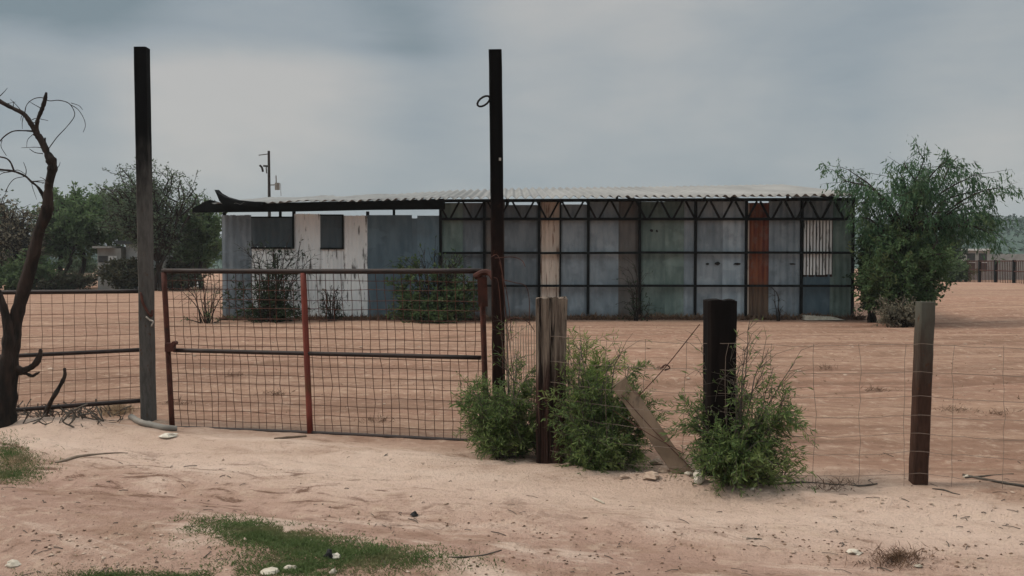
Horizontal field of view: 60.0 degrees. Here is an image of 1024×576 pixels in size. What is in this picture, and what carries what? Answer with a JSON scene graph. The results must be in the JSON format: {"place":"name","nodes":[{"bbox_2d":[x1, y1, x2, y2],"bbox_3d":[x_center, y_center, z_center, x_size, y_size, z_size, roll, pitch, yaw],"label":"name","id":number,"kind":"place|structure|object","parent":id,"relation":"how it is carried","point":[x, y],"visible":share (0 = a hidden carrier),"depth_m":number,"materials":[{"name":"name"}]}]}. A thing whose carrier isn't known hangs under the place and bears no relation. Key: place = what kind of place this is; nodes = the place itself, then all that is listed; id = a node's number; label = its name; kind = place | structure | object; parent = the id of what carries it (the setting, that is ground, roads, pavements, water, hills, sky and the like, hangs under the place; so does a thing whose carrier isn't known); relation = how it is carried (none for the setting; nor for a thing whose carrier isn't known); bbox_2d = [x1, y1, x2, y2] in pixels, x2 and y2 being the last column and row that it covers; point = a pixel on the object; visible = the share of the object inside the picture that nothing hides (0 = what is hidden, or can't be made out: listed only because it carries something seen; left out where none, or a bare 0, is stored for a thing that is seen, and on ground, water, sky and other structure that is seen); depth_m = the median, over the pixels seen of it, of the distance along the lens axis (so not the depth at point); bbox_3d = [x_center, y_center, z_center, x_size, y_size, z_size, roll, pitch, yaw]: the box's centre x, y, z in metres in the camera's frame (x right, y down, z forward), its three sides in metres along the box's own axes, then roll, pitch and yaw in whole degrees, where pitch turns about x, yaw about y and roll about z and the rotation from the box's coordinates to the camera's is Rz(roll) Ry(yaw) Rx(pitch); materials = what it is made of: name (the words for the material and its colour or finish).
{"place":"outdoors","nodes":[
{"label":"outdoors","id":0,"kind":"place"},
{"bbox_2d":[0,427,65,487],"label":"grass","id":1,"kind":"structure","parent":0,"point":[7,473],"depth_m":6.98,"materials":[{"name":"green plant"}]},
{"bbox_2d":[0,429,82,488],"bbox_3d":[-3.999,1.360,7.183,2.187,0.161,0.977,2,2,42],"label":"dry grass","id":2,"kind":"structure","parent":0,"point":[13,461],"depth_m":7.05,"materials":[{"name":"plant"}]},
{"bbox_2d":[68,273,92,285],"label":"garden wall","id":3,"kind":"structure","parent":0,"point":[90,284],"depth_m":57.00,"materials":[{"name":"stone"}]},
{"bbox_2d":[88,404,139,418],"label":"dry grass","id":4,"kind":"structure","parent":0,"point":[116,408],"depth_m":9.20,"materials":[{"name":"plant"}]},
{"bbox_2d":[92,241,197,288],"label":"white house","id":5,"kind":"structure","parent":0,"point":[105,253],"depth_m":49.91,"materials":[{"name":"white paint"}]},
{"bbox_2d":[98,256,107,261],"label":"window","id":6,"kind":"structure","parent":5,"relation":"in","point":[100,258],"depth_m":49.84,"materials":[{"name":"grey glass"}]},
{"bbox_2d":[11,561,287,575],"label":"grass","id":7,"kind":"structure","parent":0,"point":[118,572],"depth_m":4.60,"materials":[{"name":"green plant"}]},
{"bbox_2d":[74,510,547,575],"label":"grass","id":8,"kind":"structure","parent":0,"point":[264,534],"depth_m":4.81,"materials":[{"name":"green plant"}]},
{"bbox_2d":[284,565,295,569],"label":"stone","id":9,"kind":"object","parent":8,"relation":"on","point":[288,566],"visible":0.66,"depth_m":4.58,"materials":[{"name":"white stone"}]},
{"bbox_2d":[332,553,340,558],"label":"stone","id":10,"kind":"object","parent":8,"relation":"on","point":[335,555],"visible":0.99,"depth_m":4.70,"materials":[{"name":"white stone"}]},
{"bbox_2d":[0,269,1023,575],"bbox_3d":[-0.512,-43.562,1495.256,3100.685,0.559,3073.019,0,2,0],"label":"ground","id":11,"kind":"structure","parent":0,"point":[372,481],"depth_m":7.09,"materials":[{"name":"beige sand"}]},
{"bbox_2d":[5,559,20,567],"bbox_3d":[-2.677,1.478,4.764,0.087,0.033,0.079,0,2,0],"label":"stone","id":12,"kind":"object","parent":11,"relation":"on","point":[12,563],"visible":1,"depth_m":4.74,"materials":[{"name":"white stone"}]},
{"bbox_2d":[0,188,29,287],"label":"tree","id":13,"kind":"object","parent":11,"relation":"on","point":[1,261],"visible":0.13,"depth_m":52.06,"materials":[{"name":"green plant"}]},
{"bbox_2d":[0,195,57,288],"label":"tree","id":14,"kind":"object","parent":11,"relation":"on","point":[15,231],"visible":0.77,"depth_m":49.39,"materials":[{"name":"green plant"}]},
{"bbox_2d":[0,248,65,289],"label":"tree","id":15,"kind":"object","parent":11,"relation":"on","point":[10,273],"visible":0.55,"depth_m":48.57,"materials":[{"name":"green plant"}]},
{"bbox_2d":[0,89,85,427],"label":"dead tree","id":16,"kind":"object","parent":11,"relation":"on","point":[11,369],"visible":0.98,"depth_m":8.20,"materials":[{"name":"brown wood"}]},
{"bbox_2d":[42,368,66,415],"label":"dead branch","id":17,"kind":"object","parent":11,"relation":"on","point":[54,396],"visible":0.98,"depth_m":8.22,"materials":[{"name":"brown wood"}]},
{"bbox_2d":[20,195,94,272],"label":"tree","id":18,"kind":"object","parent":11,"relation":"on","point":[68,243],"visible":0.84,"depth_m":51.38,"materials":[{"name":"green plant"}]},
{"bbox_2d":[32,268,97,289],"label":"bush","id":19,"kind":"object","parent":11,"relation":"on","point":[70,281],"visible":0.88,"depth_m":49.37,"materials":[{"name":"green plant"}]},
{"bbox_2d":[0,289,140,417],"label":"fence panel","id":20,"kind":"object","parent":11,"relation":"on","point":[85,351],"visible":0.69,"depth_m":8.75,"materials":[{"name":"metal"}]},
{"bbox_2d":[17,399,131,428],"bbox_3d":[-4.425,1.206,8.824,2.157,0.276,1.168,1,2,38],"label":"brushwood","id":21,"kind":"object","parent":11,"relation":"on","point":[80,414],"visible":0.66,"depth_m":8.66,"materials":[{"name":"grey plant"}]},
{"bbox_2d":[51,255,97,281],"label":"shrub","id":22,"kind":"object","parent":11,"relation":"on","point":[91,264],"visible":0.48,"depth_m":61.46,"materials":[{"name":"green plant"}]},
{"bbox_2d":[34,179,128,287],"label":"tree","id":23,"kind":"object","parent":11,"relation":"on","point":[77,203],"visible":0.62,"depth_m":52.92,"materials":[{"name":"green plant"}]},
{"bbox_2d":[55,452,127,462],"bbox_3d":[-3.434,1.370,7.236,0.552,0.035,0.099,-1,2,-39],"label":"fallen stick","id":24,"kind":"object","parent":11,"relation":"on","point":[71,458],"visible":1,"depth_m":7.22,"materials":[{"name":"brown wood"}]},
{"bbox_2d":[94,256,167,288],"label":"bush","id":25,"kind":"object","parent":11,"relation":"on","point":[126,278],"visible":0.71,"depth_m":48.28,"materials":[{"name":"green plant"}]},
{"bbox_2d":[134,46,156,420],"bbox_3d":[-3.540,-0.410,8.591,0.177,3.811,0.159,0,2,0],"label":"gate post","id":26,"kind":"object","parent":11,"relation":"on","point":[145,250],"visible":0.95,"depth_m":8.56,"materials":[{"name":"metal"}]},
{"bbox_2d":[90,157,214,290],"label":"tree","id":27,"kind":"object","parent":11,"relation":"on","point":[167,231],"visible":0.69,"depth_m":47.31,"materials":[{"name":"green plant"}]},
{"bbox_2d":[128,414,176,430],"bbox_3d":[-3.486,1.290,8.471,0.888,0.085,0.162,2,2,42],"label":"fallen log","id":28,"kind":"object","parent":11,"relation":"on","point":[141,422],"visible":0.95,"depth_m":8.31,"materials":[{"name":"grey wood"}]},
{"bbox_2d":[158,433,177,438],"bbox_3d":[-3.034,1.303,7.844,0.135,0.049,0.148,1,2,30],"label":"stone","id":29,"kind":"object","parent":11,"relation":"on","point":[167,435],"visible":1,"depth_m":7.81,"materials":[{"name":"white stone"}]},
{"bbox_2d":[167,266,206,290],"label":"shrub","id":30,"kind":"object","parent":11,"relation":"on","point":[176,284],"visible":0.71,"depth_m":48.46,"materials":[{"name":"green plant"}]},
{"bbox_2d":[166,244,217,276],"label":"tree","id":31,"kind":"object","parent":11,"relation":"on","point":[175,265],"visible":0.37,"depth_m":51.32,"materials":[{"name":"green plant"}]},
{"bbox_2d":[165,194,227,288],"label":"tree","id":32,"kind":"object","parent":11,"relation":"on","point":[207,247],"visible":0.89,"depth_m":49.23,"materials":[{"name":"green plant"}]},
{"bbox_2d":[175,274,238,323],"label":"shrub","id":33,"kind":"object","parent":11,"relation":"on","point":[208,314],"visible":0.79,"depth_m":22.95,"materials":[{"name":"green plant"}]},
{"bbox_2d":[216,237,322,323],"bbox_3d":[-6.496,-0.168,23.441,2.914,2.586,1.754,0,2,0],"label":"shrub","id":34,"kind":"object","parent":11,"relation":"on","point":[267,315],"visible":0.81,"depth_m":23.36,"materials":[{"name":"green plant"}]},
{"bbox_2d":[260,567,278,574],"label":"stone","id":35,"kind":"object","parent":11,"relation":"on","point":[271,570],"visible":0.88,"depth_m":4.52,"materials":[{"name":"white stone"}]},
{"bbox_2d":[259,151,280,215],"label":"utility pole","id":36,"kind":"object","parent":11,"relation":"on","point":[277,186],"visible":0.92,"depth_m":69.68,"materials":[{"name":"brown wood"}]},
{"bbox_2d":[274,435,306,438],"bbox_3d":[-1.997,1.327,7.895,0.110,0.057,0.364,1,2,37],"label":"wood scrap","id":37,"kind":"object","parent":11,"relation":"on","point":[287,437],"visible":0.98,"depth_m":7.96,"materials":[{"name":"brown wood"}]},
{"bbox_2d":[323,549,332,558],"bbox_3d":[-0.971,1.416,4.712,0.053,0.062,0.039,1,2,21],"label":"stone","id":38,"kind":"object","parent":11,"relation":"on","point":[329,553],"visible":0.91,"depth_m":4.70,"materials":[{"name":"black stone"}]},
{"bbox_2d":[313,285,349,320],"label":"shrub","id":39,"kind":"object","parent":11,"relation":"on","point":[330,317],"visible":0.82,"depth_m":23.57,"materials":[{"name":"green plant"}]},
{"bbox_2d":[384,236,479,323],"bbox_3d":[-2.012,-0.070,23.354,2.736,2.653,1.831,0,2,0],"label":"shrub","id":40,"kind":"object","parent":11,"relation":"on","point":[446,299],"visible":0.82,"depth_m":23.23,"materials":[{"name":"green plant"}]},
{"bbox_2d":[447,550,501,557],"bbox_3d":[-0.183,1.427,4.748,0.354,0.040,0.065,-1,2,-36],"label":"fallen stick","id":41,"kind":"object","parent":11,"relation":"on","point":[473,556],"visible":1,"depth_m":4.69,"materials":[{"name":"wood"}]},
{"bbox_2d":[476,49,504,412],"bbox_3d":[-0.178,-0.256,7.691,0.255,3.581,0.122,0,2,0],"label":"gate post","id":42,"kind":"object","parent":11,"relation":"on","point":[494,96],"visible":0.86,"depth_m":7.63,"materials":[{"name":"black metal"}]},
{"bbox_2d":[161,268,490,440],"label":"farm gate","id":43,"kind":"structure","parent":42,"relation":"attached to","point":[479,274],"depth_m":8.19,"materials":[{"name":"metal"}]},
{"bbox_2d":[491,254,534,423],"bbox_3d":[0.103,0.442,7.497,0.528,1.457,0.279,2,2,42],"label":"wire netting","id":44,"kind":"object","parent":42,"relation":"attached to","point":[503,283],"visible":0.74,"depth_m":7.44,"materials":[{"name":"grey metal"}]},
{"bbox_2d":[447,311,561,462],"bbox_3d":[-0.030,0.855,7.226,1.003,1.370,0.885,0,2,0],"label":"bush","id":45,"kind":"object","parent":11,"relation":"on","point":[505,432],"visible":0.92,"depth_m":7.13,"materials":[{"name":"green plant"}]},
{"bbox_2d":[2,453,1023,575],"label":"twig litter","id":46,"kind":"object","parent":11,"relation":"on","point":[539,538],"visible":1,"depth_m":5.31,"materials":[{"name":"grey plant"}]},
{"bbox_2d":[24,325,1021,415],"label":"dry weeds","id":47,"kind":"object","parent":11,"relation":"on","point":[613,356],"visible":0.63,"depth_m":14.32,"materials":[{"name":"brown plant"}]},
{"bbox_2d":[193,184,855,318],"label":"metal shed","id":48,"kind":"structure","parent":11,"relation":"on","point":[692,253],"depth_m":24.55,"materials":[{"name":"metal"}]},
{"bbox_2d":[47,214,1023,268],"bbox_3d":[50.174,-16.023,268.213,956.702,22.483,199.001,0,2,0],"label":"woodland","id":49,"kind":"object","parent":11,"relation":"on","point":[1015,228],"visible":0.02,"depth_m":226.70,"materials":[{"name":"green plant"}]},
{"bbox_2d":[216,311,866,320],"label":"dry weeds","id":50,"kind":"object","parent":11,"relation":"on","point":[595,316],"visible":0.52,"depth_m":24.11,"materials":[{"name":"brown plant"}]},
{"bbox_2d":[536,296,567,463],"bbox_3d":[0.312,0.795,7.027,0.253,1.463,0.236,0,2,0],"label":"wooden post","id":51,"kind":"object","parent":11,"relation":"on","point":[551,316],"visible":0.71,"depth_m":6.92,"materials":[{"name":"brown wood"}]},
{"bbox_2d":[530,325,634,463],"bbox_3d":[0.553,0.890,7.228,0.998,1.183,0.971,0,2,0],"label":"bush","id":52,"kind":"object","parent":11,"relation":"on","point":[594,361],"visible":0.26,"depth_m":7.15,"materials":[{"name":"green plant"}]},
{"bbox_2d":[158,364,1021,491],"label":"dry weeds","id":53,"kind":"object","parent":11,"relation":"on","point":[830,366],"visible":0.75,"depth_m":9.45,"materials":[{"name":"brown plant"}]},
{"bbox_2d":[537,330,678,474],"bbox_3d":[0.746,0.906,6.902,1.122,1.237,0.936,0,2,0],"label":"bush","id":54,"kind":"object","parent":11,"relation":"on","point":[591,454],"visible":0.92,"depth_m":6.78,"materials":[{"name":"green plant"}]},
{"bbox_2d":[619,475,630,478],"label":"stone","id":55,"kind":"object","parent":11,"relation":"on","point":[623,476],"visible":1,"depth_m":6.46,"materials":[{"name":"beige stone"}]},
{"bbox_2d":[612,257,662,320],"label":"shrub","id":56,"kind":"object","parent":11,"relation":"on","point":[635,308],"visible":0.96,"depth_m":23.81,"materials":[{"name":"green plant"}]},
{"bbox_2d":[643,471,658,479],"bbox_3d":[1.014,1.359,6.435,0.122,0.064,0.122,1,2,32],"label":"stone","id":57,"kind":"object","parent":11,"relation":"on","point":[651,475],"visible":1,"depth_m":6.40,"materials":[{"name":"beige stone"}]},
{"bbox_2d":[612,377,692,473],"bbox_3d":[1.086,1.114,6.616,0.799,0.843,0.107,1,2,40],"label":"brace plank","id":58,"kind":"object","parent":11,"relation":"on","point":[671,459],"visible":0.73,"depth_m":6.63,"materials":[{"name":"brown wood"}]},
{"bbox_2d":[650,458,662,464],"bbox_3d":[1.135,1.361,6.958,0.106,0.054,0.070,0,2,15],"label":"stone","id":59,"kind":"object","parent":11,"relation":"on","point":[657,461],"visible":0.96,"depth_m":6.94,"materials":[{"name":"brown stone"}]},
{"bbox_2d":[657,465,670,472],"bbox_3d":[1.157,1.372,6.680,0.123,0.059,0.098,0,2,0],"label":"stone","id":60,"kind":"object","parent":11,"relation":"on","point":[663,470],"visible":0.56,"depth_m":6.65,"materials":[{"name":"brown stone"}]},
{"bbox_2d":[684,471,692,475],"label":"stone","id":61,"kind":"object","parent":11,"relation":"on","point":[687,473],"visible":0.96,"depth_m":6.37,"materials":[{"name":"grey stone"}]},
{"bbox_2d":[693,469,704,483],"bbox_3d":[1.324,1.335,6.270,0.082,0.110,0.065,-1,2,-31],"label":"stone","id":62,"kind":"object","parent":11,"relation":"on","point":[698,480],"visible":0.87,"depth_m":6.25,"materials":[{"name":"grey stone"}]},
{"bbox_2d":[702,298,736,476],"bbox_3d":[1.501,0.813,6.429,0.225,1.467,0.218,0,2,0],"label":"wooden post","id":63,"kind":"object","parent":11,"relation":"on","point":[719,321],"visible":0.59,"depth_m":6.32,"materials":[{"name":"brown wood"}]},
{"bbox_2d":[550,324,1023,488],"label":"wire fence","id":64,"kind":"object","parent":63,"relation":"attached to","point":[814,397],"visible":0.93,"depth_m":6.28,"materials":[{"name":"metal"}]},
{"bbox_2d":[657,314,818,497],"bbox_3d":[1.605,0.885,6.345,0.939,1.401,1.067,-1,2,-27],"label":"bush","id":65,"kind":"object","parent":11,"relation":"on","point":[732,459],"visible":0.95,"depth_m":6.20,"materials":[{"name":"green plant"}]},
{"bbox_2d":[767,287,788,320],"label":"shrub","id":66,"kind":"object","parent":11,"relation":"on","point":[777,309],"visible":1,"depth_m":23.79,"materials":[{"name":"green plant"}]},
{"bbox_2d":[801,315,842,319],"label":"concrete slab","id":67,"kind":"structure","parent":11,"relation":"on","point":[809,317],"depth_m":23.89,"materials":[{"name":"concrete"}]},
{"bbox_2d":[769,481,877,486],"bbox_3d":[2.228,1.406,6.374,0.756,0.043,0.069,0,2,11],"label":"fallen stick","id":68,"kind":"object","parent":11,"relation":"on","point":[829,484],"visible":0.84,"depth_m":6.38,"materials":[{"name":"brown wood"}]},
{"bbox_2d":[846,549,862,555],"bbox_3d":[1.917,1.476,4.969,0.078,0.026,0.074,2,2,42],"label":"stone","id":69,"kind":"object","parent":11,"relation":"on","point":[854,551],"visible":1,"depth_m":4.96,"materials":[{"name":"white stone"}]},
{"bbox_2d":[842,221,881,322],"bbox_3d":[9.612,-0.374,23.620,1.501,2.888,1.288,2,2,45],"label":"dense bush","id":70,"kind":"object","parent":11,"relation":"on","point":[871,318],"visible":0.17,"depth_m":23.60,"materials":[{"name":"green plant"}]},
{"bbox_2d":[845,204,961,323],"bbox_3d":[10.012,-0.520,22.734,2.853,3.267,2.874,0,2,0],"label":"dense bush","id":71,"kind":"object","parent":11,"relation":"on","point":[912,268],"visible":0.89,"depth_m":22.23,"materials":[{"name":"green plant"}]},
{"bbox_2d":[871,294,936,327],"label":"shrub","id":72,"kind":"object","parent":11,"relation":"on","point":[902,315],"visible":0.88,"depth_m":21.51,"materials":[{"name":"green plant"}]},
{"bbox_2d":[815,135,1023,263],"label":"feathery tree","id":73,"kind":"object","parent":11,"relation":"on","point":[923,197],"visible":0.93,"depth_m":22.68,"materials":[{"name":"green plant"}]},
{"bbox_2d":[908,301,934,484],"bbox_3d":[2.882,0.838,6.248,0.147,1.484,0.090,0,2,0],"label":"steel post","id":74,"kind":"object","parent":11,"relation":"on","point":[924,327],"visible":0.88,"depth_m":6.21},
{"bbox_2d":[932,488,959,494],"bbox_3d":[2.991,1.398,6.106,0.178,0.019,0.039,1,2,40],"label":"fallen stick","id":75,"kind":"object","parent":11,"relation":"on","point":[945,490],"visible":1,"depth_m":6.12,"materials":[{"name":"wood"}]},
{"bbox_2d":[931,217,968,280],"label":"tree","id":76,"kind":"object","parent":11,"relation":"on","point":[964,253],"visible":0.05,"depth_m":65.16,"materials":[{"name":"green plant"}]},
{"bbox_2d":[938,251,976,281],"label":"tree","id":77,"kind":"object","parent":11,"relation":"on","point":[959,273],"visible":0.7,"depth_m":59.40,"materials":[{"name":"green plant"}]},
{"bbox_2d":[962,249,989,279],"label":"outbuilding","id":78,"kind":"structure","parent":11,"relation":"on","point":[972,253],"depth_m":75.94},
{"bbox_2d":[967,253,975,268],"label":"window","id":79,"kind":"structure","parent":78,"relation":"in","point":[970,256],"depth_m":75.91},
{"bbox_2d":[979,253,986,269],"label":"window","id":80,"kind":"structure","parent":78,"relation":"in","point":[980,258],"depth_m":75.91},
{"bbox_2d":[952,230,1023,283],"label":"picket fence","id":81,"kind":"object","parent":11,"relation":"on","point":[980,270],"visible":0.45,"depth_m":52.43,"materials":[{"name":"wood"}]},
{"bbox_2d":[965,473,1013,477],"bbox_3d":[3.520,1.378,6.508,0.531,0.040,0.043,-1,2,-25],"label":"fallen stick","id":82,"kind":"object","parent":11,"relation":"on","point":[985,475],"visible":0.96,"depth_m":6.45,"materials":[{"name":"grey wood"}]},
{"bbox_2d":[962,474,1023,486],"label":"fallen stick","id":83,"kind":"object","parent":11,"relation":"on","point":[1006,483],"visible":0.91,"depth_m":6.26,"materials":[{"name":"grey wood"}]},
{"bbox_2d":[990,254,1023,279],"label":"yard wall","id":84,"kind":"structure","parent":11,"relation":"on","point":[1014,257],"depth_m":76.97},
{"bbox_2d":[0,0,1023,246],"label":"sky","id":85,"kind":"structure","parent":0,"point":[344,97],"materials":[{"name":"grey"}]},
{"bbox_2d":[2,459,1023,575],"bbox_3d":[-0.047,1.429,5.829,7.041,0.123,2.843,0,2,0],"label":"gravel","id":86,"kind":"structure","parent":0,"point":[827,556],"depth_m":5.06,"materials":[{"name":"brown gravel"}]},
{"bbox_2d":[25,322,1022,404],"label":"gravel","id":87,"kind":"structure","parent":0,"point":[50,368],"depth_m":15.09,"materials":[{"name":"brown gravel"}]},
{"bbox_2d":[49,221,1023,268],"bbox_3d":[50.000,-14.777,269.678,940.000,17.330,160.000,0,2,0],"label":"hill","id":88,"kind":"structure","parent":0,"point":[1015,238],"depth_m":218.64,"materials":[{"name":"green plant"}]},
{"bbox_2d":[845,541,951,571],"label":"dry grass","id":89,"kind":"structure","parent":0,"point":[898,556],"depth_m":4.85,"materials":[{"name":"brown plant"}]}
]}

